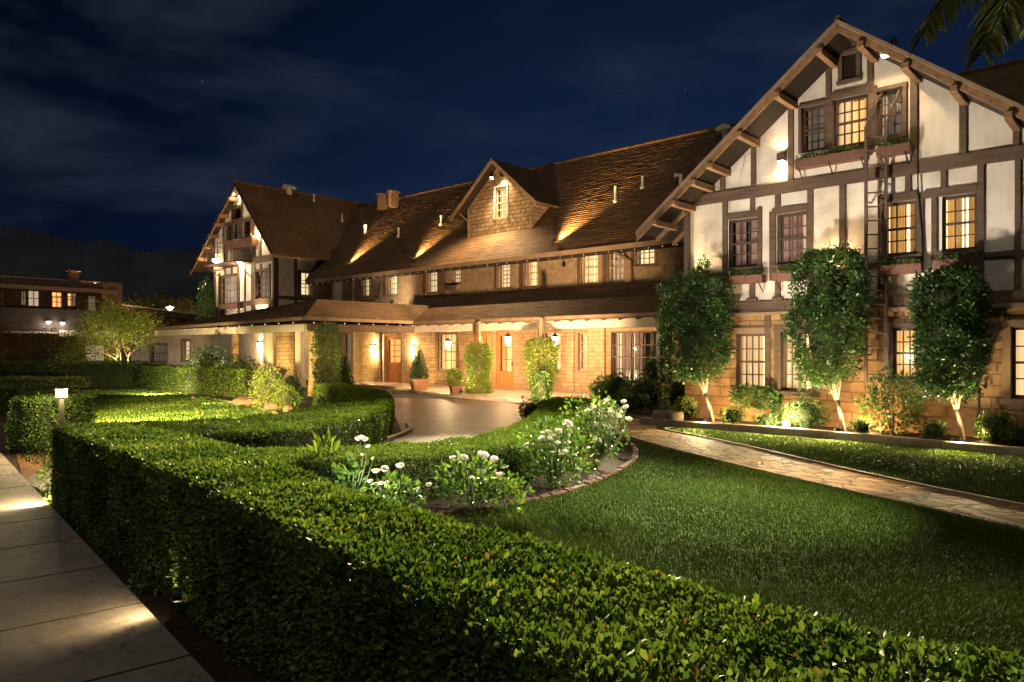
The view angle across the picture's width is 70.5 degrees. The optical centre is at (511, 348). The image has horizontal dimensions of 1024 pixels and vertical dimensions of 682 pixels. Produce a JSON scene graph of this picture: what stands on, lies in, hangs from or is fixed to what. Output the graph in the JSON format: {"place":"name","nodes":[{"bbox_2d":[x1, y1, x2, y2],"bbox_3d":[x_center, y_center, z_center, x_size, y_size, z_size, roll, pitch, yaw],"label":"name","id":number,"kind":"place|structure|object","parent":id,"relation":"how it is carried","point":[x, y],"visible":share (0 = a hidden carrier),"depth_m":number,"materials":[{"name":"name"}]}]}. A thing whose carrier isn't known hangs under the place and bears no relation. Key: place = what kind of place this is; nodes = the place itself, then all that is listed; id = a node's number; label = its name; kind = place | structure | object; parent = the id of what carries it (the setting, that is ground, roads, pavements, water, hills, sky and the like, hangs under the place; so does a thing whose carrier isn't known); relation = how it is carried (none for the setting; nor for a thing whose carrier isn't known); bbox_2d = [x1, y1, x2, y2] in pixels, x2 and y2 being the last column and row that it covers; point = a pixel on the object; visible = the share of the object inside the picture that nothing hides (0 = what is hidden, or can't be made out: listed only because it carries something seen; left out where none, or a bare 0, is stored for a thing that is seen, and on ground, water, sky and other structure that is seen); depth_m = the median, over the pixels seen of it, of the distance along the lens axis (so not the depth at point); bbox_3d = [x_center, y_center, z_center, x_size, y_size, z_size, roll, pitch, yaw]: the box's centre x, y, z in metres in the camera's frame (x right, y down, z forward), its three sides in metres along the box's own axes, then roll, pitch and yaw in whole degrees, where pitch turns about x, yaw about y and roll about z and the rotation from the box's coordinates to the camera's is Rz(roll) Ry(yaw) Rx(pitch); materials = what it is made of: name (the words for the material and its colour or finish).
{"place":"outdoors","nodes":[
{"label":"outdoors","id":0,"kind":"place"},
{"bbox_2d":[16,453,51,490],"bbox_3d":[-6.948,1.630,10.952,0.889,0.001,6.169,0,0,-36],"label":"paved exit","id":1,"kind":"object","parent":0,"point":[28,469],"visible":0.2,"depth_m":9.71,"materials":[{"name":"beige concrete"}]},
{"bbox_2d":[0,224,213,314],"bbox_3d":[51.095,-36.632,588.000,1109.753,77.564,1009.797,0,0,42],"label":"hills","id":2,"kind":"structure","parent":0,"point":[29,253],"depth_m":385.01,"materials":[{"name":"black"}]},
{"bbox_2d":[0,452,215,681],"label":"sidewalk","id":3,"kind":"structure","parent":0,"point":[45,589],"depth_m":4.35,"materials":[{"name":"concrete"}]},
{"bbox_2d":[17,388,278,465],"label":"grass","id":4,"kind":"structure","parent":0,"point":[172,407],"depth_m":20.38,"materials":[{"name":"green plant"}]},
{"bbox_2d":[0,389,674,681],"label":"planting soil","id":5,"kind":"structure","parent":0,"point":[191,638],"depth_m":5.36,"materials":[{"name":"brown soil"}]},
{"bbox_2d":[0,382,22,415],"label":"hedge","id":6,"kind":"object","parent":5,"relation":"on","point":[6,394],"visible":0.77,"depth_m":18.00,"materials":[{"name":"green plant"}]},
{"bbox_2d":[0,375,91,389],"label":"hedge","id":7,"kind":"object","parent":5,"relation":"on","point":[33,382],"visible":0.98,"depth_m":29.36,"materials":[{"name":"green plant"}]},
{"bbox_2d":[4,392,96,454],"bbox_3d":[-7.606,1.179,11.774,1.145,0.999,1.573,0,0,-6],"label":"hedge","id":8,"kind":"object","parent":5,"relation":"on","point":[33,418],"visible":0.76,"depth_m":11.28,"materials":[{"name":"green plant"}]},
{"bbox_2d":[126,569,161,596],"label":"shrub","id":9,"kind":"object","parent":5,"relation":"on","point":[139,586],"visible":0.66,"depth_m":4.87,"materials":[{"name":"green plant"}]},
{"bbox_2d":[139,363,270,397],"bbox_3d":[-12.018,1.128,27.495,1.212,1.118,10.694,0,0,-44],"label":"hedge","id":10,"kind":"object","parent":5,"relation":"on","point":[231,383],"visible":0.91,"depth_m":25.95,"materials":[{"name":"green plant"}]},
{"bbox_2d":[181,344,233,387],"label":"shrub","id":11,"kind":"object","parent":5,"relation":"on","point":[208,357],"visible":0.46,"depth_m":27.22,"materials":[{"name":"green plant"}]},
{"bbox_2d":[218,353,260,379],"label":"shrub","id":12,"kind":"object","parent":5,"relation":"on","point":[239,363],"visible":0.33,"depth_m":25.32,"materials":[{"name":"green plant"}]},
{"bbox_2d":[84,382,395,454],"bbox_3d":[-3.874,1.283,14.657,3.611,0.770,11.962,0,0,1],"label":"hedge","id":13,"kind":"object","parent":5,"relation":"on","point":[349,414],"visible":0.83,"depth_m":10.22,"materials":[{"name":"green plant"}]},
{"bbox_2d":[248,363,284,406],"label":"shrub","id":14,"kind":"object","parent":5,"relation":"on","point":[263,379],"visible":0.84,"depth_m":20.29,"materials":[{"name":"green plant"}]},
{"bbox_2d":[271,384,301,409],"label":"shrub","id":15,"kind":"object","parent":5,"relation":"on","point":[286,396],"visible":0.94,"depth_m":19.25,"materials":[{"name":"green plant"}]},
{"bbox_2d":[273,368,307,403],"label":"shrub","id":16,"kind":"object","parent":5,"relation":"on","point":[290,380],"visible":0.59,"depth_m":21.39,"materials":[{"name":"green plant"}]},
{"bbox_2d":[327,435,373,494],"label":"rose bush","id":17,"kind":"object","parent":5,"relation":"on","point":[354,470],"visible":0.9,"depth_m":7.20,"materials":[{"name":"green plant"}]},
{"bbox_2d":[360,462,431,508],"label":"rose bush","id":18,"kind":"object","parent":5,"relation":"on","point":[413,490],"visible":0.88,"depth_m":6.72,"materials":[{"name":"green plant"}]},
{"bbox_2d":[434,450,514,510],"bbox_3d":[-0.411,1.346,7.315,0.818,0.658,0.746,0,0,42],"label":"rose bush","id":19,"kind":"object","parent":5,"relation":"on","point":[481,472],"visible":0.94,"depth_m":7.25,"materials":[{"name":"green plant"}]},
{"bbox_2d":[49,420,1023,681],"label":"hedge","id":20,"kind":"object","parent":5,"relation":"on","point":[279,570],"visible":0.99,"depth_m":2.67,"materials":[{"name":"green plant"}]},
{"bbox_2d":[529,370,551,402],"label":"shrub","id":21,"kind":"object","parent":5,"relation":"on","point":[540,389],"visible":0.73,"depth_m":20.62,"materials":[{"name":"green plant"}]},
{"bbox_2d":[511,415,598,489],"bbox_3d":[0.499,1.228,8.518,1.161,0.891,0.912,0,0,42],"label":"rose bush","id":22,"kind":"object","parent":5,"relation":"on","point":[554,474],"visible":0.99,"depth_m":8.42,"materials":[{"name":"green plant"}]},
{"bbox_2d":[553,390,632,468],"bbox_3d":[1.103,1.119,9.994,1.138,1.111,0.891,0,0,42],"label":"rose bush","id":23,"kind":"object","parent":5,"relation":"on","point":[607,425],"visible":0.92,"depth_m":9.91,"materials":[{"name":"green plant"}]},
{"bbox_2d":[247,396,596,502],"bbox_3d":[-0.057,1.365,11.909,3.314,0.605,10.405,0,0,26],"label":"hedge","id":24,"kind":"object","parent":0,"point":[420,460],"visible":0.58,"depth_m":8.16,"materials":[{"name":"green plant"}]},
{"bbox_2d":[307,426,340,462],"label":"strap plant","id":25,"kind":"object","parent":24,"relation":"on","point":[316,441],"visible":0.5,"depth_m":7.98,"materials":[{"name":"green plant"}]},
{"bbox_2d":[84,380,829,439],"bbox_3d":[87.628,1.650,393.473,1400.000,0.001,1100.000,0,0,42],"label":"ground","id":26,"kind":"structure","parent":0,"point":[648,412],"depth_m":25.05,"materials":[{"name":"brown soil"}]},
{"bbox_2d":[0,319,72,362],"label":"tree","id":27,"kind":"object","parent":26,"relation":"on","point":[6,337],"visible":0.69,"depth_m":33.70,"materials":[{"name":"green plant"}]},
{"bbox_2d":[3,325,85,360],"bbox_3d":[-22.505,0.228,34.614,4.364,2.866,2.546,0,0,-16],"label":"tree","id":28,"kind":"object","parent":26,"relation":"on","point":[38,335],"visible":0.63,"depth_m":34.44,"materials":[{"name":"green plant"}]},
{"bbox_2d":[0,269,121,361],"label":"annexe","id":29,"kind":"structure","parent":26,"relation":"on","point":[36,302],"depth_m":52.18,"materials":[{"name":"paint"}]},
{"bbox_2d":[0,359,153,386],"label":"hedge","id":30,"kind":"object","parent":26,"relation":"on","point":[110,373],"visible":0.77,"depth_m":31.17,"materials":[{"name":"green plant"}]},
{"bbox_2d":[38,287,173,372],"bbox_3d":[-18.250,-0.574,33.246,5.016,4.474,5.474,0,0,-11],"label":"tree","id":31,"kind":"object","parent":26,"relation":"on","point":[114,325],"visible":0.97,"depth_m":32.71,"materials":[{"name":"green plant"}]},
{"bbox_2d":[79,304,213,360],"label":"building","id":32,"kind":"structure","parent":26,"relation":"on","point":[177,316],"depth_m":59.63,"materials":[{"name":"brown metal"}]},
{"bbox_2d":[124,284,177,310],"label":"tree","id":33,"kind":"object","parent":26,"relation":"on","point":[143,301],"visible":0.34,"depth_m":90.19,"materials":[{"name":"green plant"}]},
{"bbox_2d":[195,275,213,319],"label":"column tree","id":34,"kind":"object","parent":26,"relation":"on","point":[200,307],"visible":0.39,"depth_m":42.90,"materials":[{"name":"green plant"}]},
{"bbox_2d":[119,15,1023,438],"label":"inn","id":35,"kind":"structure","parent":26,"relation":"on","point":[629,227],"depth_m":23.36,"materials":[{"name":"beige paint"}]},
{"bbox_2d":[148,343,167,363],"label":"window","id":36,"kind":"structure","parent":35,"relation":"in","point":[163,357],"depth_m":46.09,"materials":[{"name":"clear glass"}]},
{"bbox_2d":[204,239,251,279],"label":"balcony","id":37,"kind":"structure","parent":35,"relation":"attached to","point":[229,263],"depth_m":38.25,"materials":[{"name":"brown paint"}]},
{"bbox_2d":[218,273,237,306],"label":"window","id":38,"kind":"structure","parent":35,"relation":"in","point":[231,282],"depth_m":39.76,"materials":[{"name":"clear glass"}]},
{"bbox_2d":[225,234,257,253],"bbox_3d":[-14.288,-5.545,38.198,2.915,0.818,0.407,0,0,42],"label":"window box","id":39,"kind":"object","parent":35,"relation":"attached to","point":[250,241],"visible":0.84,"depth_m":37.78,"materials":[{"name":"brown wood"}]},
{"bbox_2d":[254,268,268,299],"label":"window","id":40,"kind":"structure","parent":35,"relation":"in","point":[264,284],"depth_m":37.47,"materials":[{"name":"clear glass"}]},
{"bbox_2d":[309,320,343,397],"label":"creeper","id":41,"kind":"object","parent":35,"relation":"attached to","point":[336,365],"visible":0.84,"depth_m":24.43,"materials":[{"name":"green plant"}]},
{"bbox_2d":[340,332,354,372],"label":"window","id":42,"kind":"structure","parent":35,"relation":"in","point":[350,335],"depth_m":35.90,"materials":[{"name":"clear glass"}]},
{"bbox_2d":[385,335,401,381],"bbox_3d":[-5.343,0.459,33.485,1.315,2.161,0.362,0,0,42],"label":"door","id":43,"kind":"structure","parent":35,"relation":"in","point":[393,369],"depth_m":33.61,"materials":[{"name":"orange wood"}]},
{"bbox_2d":[435,331,457,372],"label":"window","id":44,"kind":"structure","parent":35,"relation":"in","point":[449,360],"depth_m":31.20,"materials":[{"name":"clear glass"}]},
{"bbox_2d":[463,341,493,393],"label":"creeper","id":45,"kind":"object","parent":35,"relation":"attached to","point":[485,373],"visible":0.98,"depth_m":25.17,"materials":[{"name":"green plant"}]},
{"bbox_2d":[493,183,507,218],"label":"window","id":46,"kind":"structure","parent":35,"relation":"in","point":[503,196],"depth_m":30.01,"materials":[{"name":"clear glass"}]},
{"bbox_2d":[494,264,512,290],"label":"window","id":47,"kind":"structure","parent":35,"relation":"in","point":[506,271],"depth_m":28.81,"materials":[{"name":"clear glass"}]},
{"bbox_2d":[496,331,513,387],"bbox_3d":[-0.166,0.424,28.774,0.970,2.231,0.362,0,0,42],"label":"door","id":48,"kind":"structure","parent":35,"relation":"in","point":[504,378],"depth_m":28.91,"materials":[{"name":"orange wood"}]},
{"bbox_2d":[521,261,539,289],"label":"window","id":49,"kind":"structure","parent":35,"relation":"in","point":[534,267],"depth_m":27.86,"materials":[{"name":"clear glass"}]},
{"bbox_2d":[523,336,560,398],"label":"creeper","id":50,"kind":"object","parent":35,"relation":"attached to","point":[551,361],"visible":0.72,"depth_m":22.31,"materials":[{"name":"green plant"}]},
{"bbox_2d":[575,330,587,372],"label":"window","id":51,"kind":"structure","parent":35,"relation":"in","point":[582,332],"depth_m":26.20,"materials":[{"name":"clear glass"}]},
{"bbox_2d":[577,255,599,286],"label":"window","id":52,"kind":"structure","parent":35,"relation":"in","point":[591,267],"depth_m":26.02,"materials":[{"name":"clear glass"}]},
{"bbox_2d":[605,252,626,284],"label":"window","id":53,"kind":"structure","parent":35,"relation":"in","point":[618,267],"depth_m":25.26,"materials":[{"name":"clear glass"}]},
{"bbox_2d":[612,332,634,381],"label":"window","id":54,"kind":"structure","parent":35,"relation":"in","point":[623,356],"depth_m":25.11,"materials":[{"name":"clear glass"}]},
{"bbox_2d":[632,331,655,382],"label":"window","id":55,"kind":"structure","parent":35,"relation":"in","point":[643,339],"depth_m":24.65,"materials":[{"name":"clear glass"}]},
{"bbox_2d":[633,249,657,268],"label":"window","id":56,"kind":"structure","parent":35,"relation":"in","point":[649,258],"depth_m":24.40,"materials":[{"name":"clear glass"}]},
{"bbox_2d":[652,331,671,383],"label":"window","id":57,"kind":"structure","parent":35,"relation":"in","point":[658,353],"depth_m":24.20,"materials":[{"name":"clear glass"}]},
{"bbox_2d":[723,218,762,270],"bbox_3d":[5.077,-2.248,15.710,0.845,1.100,0.432,0,0,42],"label":"window","id":58,"kind":"structure","parent":35,"relation":"in","point":[746,229],"depth_m":15.81,"materials":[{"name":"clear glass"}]},
{"bbox_2d":[726,267,765,291],"bbox_3d":[4.945,-1.454,15.364,0.808,0.530,0.302,0,0,42],"label":"window box","id":59,"kind":"object","parent":35,"relation":"attached to","point":[754,278],"visible":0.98,"depth_m":15.25,"materials":[{"name":"brown wood"}]},
{"bbox_2d":[728,327,771,395],"bbox_3d":[5.195,0.270,15.615,0.945,1.442,0.412,0,0,42],"label":"window","id":60,"kind":"structure","parent":35,"relation":"in","point":[753,340],"depth_m":15.67,"materials":[{"name":"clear glass"}]},
{"bbox_2d":[771,212,806,267],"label":"window","id":61,"kind":"structure","parent":35,"relation":"in","point":[795,224],"depth_m":15.07,"materials":[{"name":"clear glass"}]},
{"bbox_2d":[774,325,819,396],"bbox_3d":[5.924,0.248,14.952,0.942,1.452,0.412,0,0,42],"label":"window","id":62,"kind":"structure","parent":35,"relation":"in","point":[793,391],"depth_m":15.06,"materials":[{"name":"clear glass"}]},
{"bbox_2d":[797,99,828,153],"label":"window","id":63,"kind":"structure","parent":35,"relation":"in","point":[816,130],"depth_m":14.74,"materials":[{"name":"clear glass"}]},
{"bbox_2d":[794,143,868,179],"bbox_3d":[6.229,-3.691,14.186,1.366,0.534,0.315,0,0,42],"label":"window box","id":64,"kind":"object","parent":35,"relation":"attached to","point":[848,154],"visible":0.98,"depth_m":14.13,"materials":[{"name":"brown wood"}]},
{"bbox_2d":[828,94,871,151],"bbox_3d":[6.693,-4.412,14.239,0.798,1.003,0.432,0,0,42],"label":"window","id":65,"kind":"structure","parent":35,"relation":"in","point":[853,115],"depth_m":14.32,"materials":[{"name":"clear glass"}]},
{"bbox_2d":[864,90,899,381],"bbox_3d":[6.935,-2.104,13.579,0.539,5.465,0.344,0,0,42],"label":"ladder","id":66,"kind":"object","parent":35,"relation":"attached to","point":[885,234],"visible":0.94,"depth_m":13.58,"materials":[{"name":"brown paint"}]},
{"bbox_2d":[871,81,907,142],"bbox_3d":[7.217,-4.440,13.762,0.621,1.021,0.432,0,0,42],"label":"window","id":67,"kind":"structure","parent":35,"relation":"in","point":[897,123],"depth_m":13.73,"materials":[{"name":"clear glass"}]},
{"bbox_2d":[876,136,912,167],"bbox_3d":[7.066,-3.651,13.428,0.593,0.510,0.309,0,0,42],"label":"window box","id":68,"kind":"object","parent":35,"relation":"attached to","point":[903,146],"visible":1,"depth_m":13.35,"materials":[{"name":"brown wood"}]},
{"bbox_2d":[878,201,921,259],"bbox_3d":[7.345,-2.218,13.645,0.740,1.055,0.432,0,0,42],"label":"window","id":69,"kind":"structure","parent":35,"relation":"in","point":[902,217],"depth_m":13.67,"materials":[{"name":"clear glass"}]},
{"bbox_2d":[878,257,923,279],"bbox_3d":[7.151,-1.450,13.348,0.739,0.528,0.313,0,0,42],"label":"window box","id":70,"kind":"object","parent":35,"relation":"attached to","point":[910,267],"visible":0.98,"depth_m":13.28,"materials":[{"name":"brown wood"}]},
{"bbox_2d":[888,322,924,383],"bbox_3d":[7.445,0.078,13.554,0.793,1.136,0.432,0,0,42],"label":"window","id":71,"kind":"structure","parent":35,"relation":"in","point":[902,344],"depth_m":13.63,"materials":[{"name":"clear glass"}]},
{"bbox_2d":[932,251,980,276],"bbox_3d":[7.810,-1.477,12.747,0.744,0.527,0.315,0,0,42],"label":"window box","id":72,"kind":"object","parent":35,"relation":"attached to","point":[972,259],"visible":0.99,"depth_m":12.66,"materials":[{"name":"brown wood"}]},
{"bbox_2d":[935,193,982,254],"bbox_3d":[8.051,-2.214,13.003,0.719,1.052,0.432,0,0,42],"label":"window","id":73,"kind":"structure","parent":35,"relation":"in","point":[959,212],"depth_m":13.07,"materials":[{"name":"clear glass"}]},
{"bbox_2d":[1000,320,1023,404],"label":"window","id":74,"kind":"structure","parent":35,"relation":"in","point":[1017,326],"depth_m":12.42,"materials":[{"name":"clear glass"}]},
{"bbox_2d":[601,372,632,403],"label":"shrub","id":75,"kind":"object","parent":26,"relation":"on","point":[613,386],"visible":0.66,"depth_m":21.55,"materials":[{"name":"green plant"}]},
{"bbox_2d":[612,390,653,412],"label":"shrub","id":76,"kind":"object","parent":26,"relation":"on","point":[634,401],"visible":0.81,"depth_m":18.63,"materials":[{"name":"green plant"}]},
{"bbox_2d":[617,376,666,408],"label":"shrub","id":77,"kind":"object","parent":26,"relation":"on","point":[648,389],"visible":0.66,"depth_m":19.75,"materials":[{"name":"green plant"}]},
{"bbox_2d":[639,353,662,406],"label":"shrub","id":78,"kind":"object","parent":26,"relation":"on","point":[652,368],"visible":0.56,"depth_m":20.60,"materials":[{"name":"green plant"}]},
{"bbox_2d":[659,376,684,410],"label":"shrub","id":79,"kind":"object","parent":26,"relation":"on","point":[676,389],"visible":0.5,"depth_m":18.01,"materials":[{"name":"green plant"}]},
{"bbox_2d":[639,417,1023,456],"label":"bed kerb","id":80,"kind":"structure","parent":26,"relation":"on","point":[888,439],"depth_m":13.05,"materials":[{"name":"concrete"}]},
{"bbox_2d":[683,417,1023,446],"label":"planting bed","id":81,"kind":"object","parent":26,"relation":"on","point":[968,439],"visible":0.06,"depth_m":13.11,"materials":[{"name":"brown plant"}]},
{"bbox_2d":[672,395,699,420],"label":"shrub","id":82,"kind":"object","parent":81,"relation":"on","point":[685,407],"visible":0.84,"depth_m":15.65,"materials":[{"name":"green plant"}]},
{"bbox_2d":[653,264,737,421],"bbox_3d":[3.951,-0.144,15.577,1.779,3.408,1.464,0,0,42],"label":"clipped tree","id":83,"kind":"object","parent":81,"relation":"on","point":[700,329],"visible":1,"depth_m":15.32,"materials":[{"name":"green plant"}]},
{"bbox_2d":[718,403,747,423],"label":"shrub","id":84,"kind":"object","parent":81,"relation":"on","point":[731,415],"visible":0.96,"depth_m":14.84,"materials":[{"name":"green plant"}]},
{"bbox_2d":[728,382,784,424],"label":"climbing shrub","id":85,"kind":"object","parent":81,"relation":"on","point":[738,399],"visible":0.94,"depth_m":14.97,"materials":[{"name":"green plant"}]},
{"bbox_2d":[780,395,832,428],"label":"shrub","id":86,"kind":"object","parent":81,"relation":"on","point":[805,415],"visible":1,"depth_m":13.93,"materials":[{"name":"green plant"}]},
{"bbox_2d":[775,239,875,431],"bbox_3d":[5.966,-0.263,13.763,1.732,3.641,1.524,0,0,42],"label":"clipped tree","id":87,"kind":"object","parent":81,"relation":"on","point":[832,314],"visible":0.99,"depth_m":13.51,"materials":[{"name":"green plant"}]},
{"bbox_2d":[853,365,927,435],"bbox_3d":[6.880,0.972,13.130,0.928,1.354,1.220,0,0,-32],"label":"shrub","id":88,"kind":"object","parent":81,"relation":"on","point":[911,402],"visible":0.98,"depth_m":13.00,"materials":[{"name":"green plant"}]},
{"bbox_2d":[917,419,950,439],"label":"shrub","id":89,"kind":"object","parent":81,"relation":"on","point":[934,430],"visible":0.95,"depth_m":12.31,"materials":[{"name":"green plant"}]},
{"bbox_2d":[902,260,998,440],"bbox_3d":[7.478,0.025,12.408,1.450,3.060,1.538,0,0,42],"label":"clipped tree","id":90,"kind":"object","parent":81,"relation":"on","point":[952,327],"visible":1,"depth_m":12.17,"materials":[{"name":"green plant"}]},
{"bbox_2d":[972,408,1020,443],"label":"shrub","id":91,"kind":"object","parent":81,"relation":"on","point":[992,426],"visible":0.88,"depth_m":11.88,"materials":[{"name":"green plant"}]},
{"bbox_2d":[997,422,1023,445],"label":"shrub","id":92,"kind":"object","parent":81,"relation":"on","point":[1015,435],"visible":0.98,"depth_m":11.52,"materials":[{"name":"green plant"}]},
{"bbox_2d":[392,398,625,480],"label":"driveway","id":93,"kind":"structure","parent":0,"point":[431,419],"depth_m":17.32,"materials":[{"name":"grey concrete"}]},
{"bbox_2d":[353,381,667,403],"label":"porch floor","id":94,"kind":"structure","parent":0,"point":[506,394],"depth_m":25.69,"materials":[{"name":"beige concrete"}]},
{"bbox_2d":[408,345,429,390],"bbox_3d":[-3.469,0.703,27.058,0.778,1.694,0.797,0,0,-26],"label":"potted conifer","id":95,"kind":"object","parent":94,"relation":"on","point":[419,380],"visible":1,"depth_m":26.91,"materials":[{"name":"plant"}]},
{"bbox_2d":[446,367,464,393],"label":"potted shrub","id":96,"kind":"object","parent":94,"relation":"on","point":[456,388],"visible":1,"depth_m":25.12,"materials":[{"name":"green plant"}]},
{"bbox_2d":[0,0,1023,252],"label":"sky","id":97,"kind":"structure","parent":0,"point":[132,124],"materials":[{"name":"blue"}]},
{"bbox_2d":[435,440,1023,681],"bbox_3d":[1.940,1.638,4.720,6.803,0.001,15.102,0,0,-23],"label":"lawn","id":98,"kind":"structure","parent":0,"point":[802,555],"depth_m":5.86,"materials":[{"name":"green plant"}]},
{"bbox_2d":[483,470,534,513],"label":"rose bush","id":99,"kind":"object","parent":98,"relation":"on","point":[514,484],"visible":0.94,"depth_m":7.15,"materials":[{"name":"green plant"}]},
{"bbox_2d":[600,414,1023,529],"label":"path","id":100,"kind":"structure","parent":0,"point":[888,488],"depth_m":9.35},
{"bbox_2d":[620,433,1023,529],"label":"path kerb","id":101,"kind":"structure","parent":100,"relation":"on","point":[797,478],"depth_m":8.70,"materials":[{"name":"concrete"}]},
{"bbox_2d":[660,426,1023,502],"bbox_3d":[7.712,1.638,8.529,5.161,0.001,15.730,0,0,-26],"label":"lawn","id":102,"kind":"structure","parent":0,"point":[964,464],"depth_m":10.26,"materials":[{"name":"green plant"}]},
{"bbox_2d":[663,427,1023,506],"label":"path kerb","id":103,"kind":"structure","parent":102,"relation":"on","point":[923,485],"depth_m":9.35,"materials":[{"name":"concrete"}]},
{"bbox_2d":[908,0,1023,73],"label":"palm tree","id":104,"kind":"object","parent":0,"point":[933,22],"visible":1,"depth_m":6.48,"materials":[{"name":"green plant"}]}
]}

